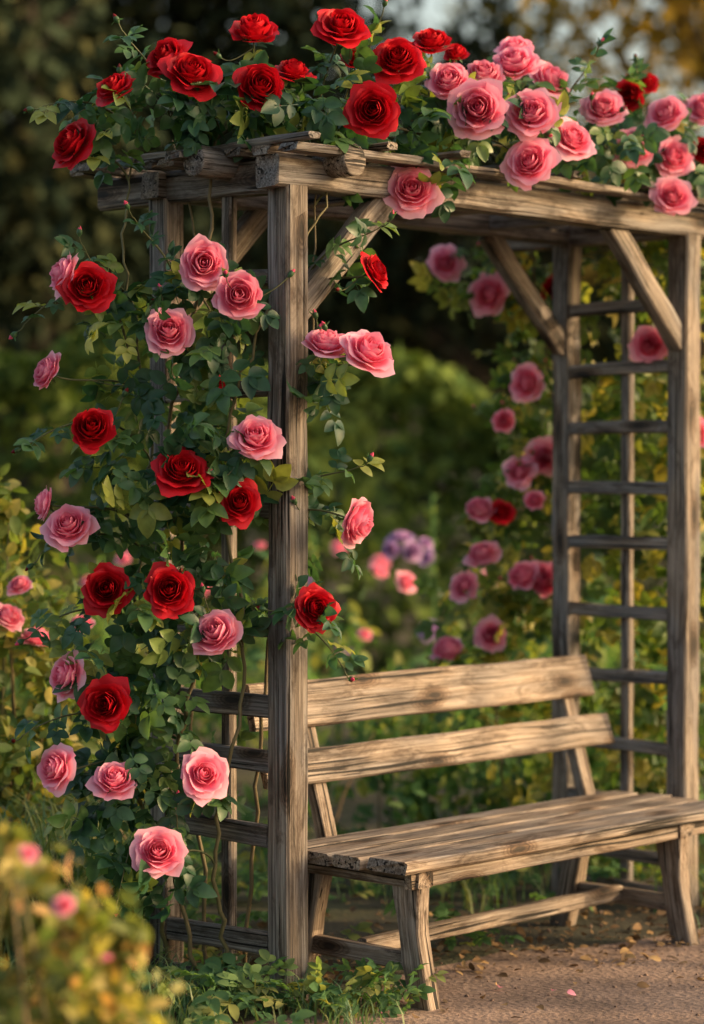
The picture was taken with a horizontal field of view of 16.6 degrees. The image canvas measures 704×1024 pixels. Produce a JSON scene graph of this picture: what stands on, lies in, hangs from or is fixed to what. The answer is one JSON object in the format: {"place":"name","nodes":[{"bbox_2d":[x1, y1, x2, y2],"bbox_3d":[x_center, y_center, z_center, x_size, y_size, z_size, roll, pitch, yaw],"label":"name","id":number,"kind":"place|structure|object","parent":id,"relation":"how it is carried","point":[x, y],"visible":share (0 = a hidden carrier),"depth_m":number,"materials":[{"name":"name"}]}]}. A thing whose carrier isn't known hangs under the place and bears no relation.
{"place":"outdoors","nodes":[
{"label":"outdoors","id":0,"kind":"place"},
{"bbox_2d":[0,0,703,473],"label":"sky","id":1,"kind":"structure","parent":0,"point":[431,11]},
{"bbox_2d":[1,474,703,1023],"bbox_3d":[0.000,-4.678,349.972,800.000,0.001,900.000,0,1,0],"label":"ground","id":2,"kind":"structure","parent":0,"point":[365,910],"depth_m":8.05,"materials":[{"name":"green plant"}]},
{"bbox_2d":[0,822,184,1023],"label":"foreground shrub","id":3,"kind":"object","parent":2,"relation":"on","point":[55,931],"visible":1,"depth_m":4.25,"materials":[{"name":"green plant"}]},
{"bbox_2d":[0,463,195,878],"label":"garden shrub","id":4,"kind":"object","parent":2,"relation":"on","point":[36,666],"visible":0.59,"depth_m":7.45,"materials":[{"name":"green plant"}]},
{"bbox_2d":[0,297,207,703],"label":"hedge","id":5,"kind":"object","parent":2,"relation":"on","point":[76,361],"visible":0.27,"depth_m":14.76,"materials":[{"name":"green plant"}]},
{"bbox_2d":[0,0,209,356],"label":"broadleaf tree","id":6,"kind":"object","parent":2,"relation":"on","point":[36,130],"visible":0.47,"depth_m":20.50,"materials":[{"name":"green plant"}]},
{"bbox_2d":[0,0,308,447],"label":"broadleaf tree","id":7,"kind":"object","parent":2,"relation":"on","point":[156,9],"visible":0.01,"depth_m":26.40,"materials":[{"name":"green plant"}]},
{"bbox_2d":[0,782,323,986],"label":"ornamental grass","id":8,"kind":"object","parent":2,"relation":"on","point":[77,872],"depth_m":6.97,"materials":[{"name":"green plant"}]},
{"bbox_2d":[0,0,407,615],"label":"broadleaf tree","id":9,"kind":"object","parent":2,"relation":"on","point":[46,330],"visible":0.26,"depth_m":20.99,"materials":[{"name":"green plant"}]},
{"bbox_2d":[0,0,503,603],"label":"broadleaf tree","id":10,"kind":"object","parent":2,"relation":"on","point":[296,40],"visible":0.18,"depth_m":24.36,"materials":[{"name":"green plant"}]},
{"bbox_2d":[0,3,667,556],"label":"distant tree line","id":11,"kind":"object","parent":2,"relation":"on","point":[418,499],"visible":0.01,"depth_m":40.41,"materials":[{"name":"green plant"}]},
{"bbox_2d":[0,530,703,828],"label":"flower border","id":12,"kind":"object","parent":2,"relation":"on","point":[412,551],"visible":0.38,"depth_m":10.52,"materials":[{"name":"green plant"}]},
{"bbox_2d":[0,790,703,1023],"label":"ground cover","id":13,"kind":"object","parent":2,"relation":"on","point":[313,982],"visible":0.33,"depth_m":6.42,"materials":[{"name":"green plant"}]},
{"bbox_2d":[0,799,703,1023],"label":"grass tufts","id":14,"kind":"object","parent":2,"relation":"on","point":[182,1015],"visible":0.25,"depth_m":6.48,"materials":[{"name":"green plant"}]},
{"bbox_2d":[9,0,703,984],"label":"climbing rose","id":15,"kind":"object","parent":2,"relation":"on","point":[197,464],"visible":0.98,"depth_m":6.48,"materials":[{"name":"plant"}]},
{"bbox_2d":[28,872,703,1023],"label":"leaf litter","id":16,"kind":"object","parent":2,"relation":"on","point":[540,939],"visible":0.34,"depth_m":7.20,"materials":[{"name":"brown plant"}]},
{"bbox_2d":[186,985,575,1022],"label":"fallen petals","id":17,"kind":"object","parent":2,"relation":"on","point":[570,992],"visible":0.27,"depth_m":6.54,"materials":[{"name":"pink plant"}]},
{"bbox_2d":[70,131,703,1003],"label":"garden pergola","id":18,"kind":"object","parent":2,"relation":"on","point":[272,187],"visible":0.71,"depth_m":7.09,"materials":[{"name":"brown wood"}]},
{"bbox_2d":[308,494,481,781],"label":"tall seed stalks","id":19,"kind":"object","parent":2,"relation":"on","point":[313,548],"visible":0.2,"depth_m":11.35,"materials":[{"name":"green plant"}]},
{"bbox_2d":[199,341,703,676],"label":"hedge","id":20,"kind":"object","parent":2,"relation":"on","point":[417,379],"visible":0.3,"depth_m":16.12,"materials":[{"name":"green plant"}]},
{"bbox_2d":[245,654,703,1010],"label":"garden bench","id":21,"kind":"object","parent":2,"relation":"on","point":[412,863],"visible":0.91,"depth_m":7.07,"materials":[{"name":"brown wood"}]},
{"bbox_2d":[263,638,703,861],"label":"garden shrub","id":22,"kind":"object","parent":2,"relation":"on","point":[412,805],"visible":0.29,"depth_m":8.91,"materials":[{"name":"green plant"}]},
{"bbox_2d":[309,0,663,596],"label":"broadleaf tree","id":23,"kind":"object","parent":2,"relation":"on","point":[417,324],"visible":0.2,"depth_m":26.60,"materials":[{"name":"green plant"}]},
{"bbox_2d":[408,237,703,881],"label":"climbing rose","id":24,"kind":"object","parent":2,"relation":"on","point":[528,472],"visible":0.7,"depth_m":8.31,"materials":[{"name":"plant"}]},
{"bbox_2d":[442,0,703,620],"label":"broadleaf tree","id":25,"kind":"object","parent":2,"relation":"on","point":[677,17],"visible":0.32,"depth_m":22.51,"materials":[{"name":"plant"}]},
{"bbox_2d":[584,19,703,284],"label":"broadleaf tree","id":26,"kind":"object","parent":2,"relation":"on","point":[589,274],"visible":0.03,"depth_m":25.04,"materials":[{"name":"green plant"}]},
{"bbox_2d":[236,911,703,1023],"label":"dirt path","id":27,"kind":"structure","parent":0,"point":[598,998],"depth_m":6.62,"materials":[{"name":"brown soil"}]}
]}

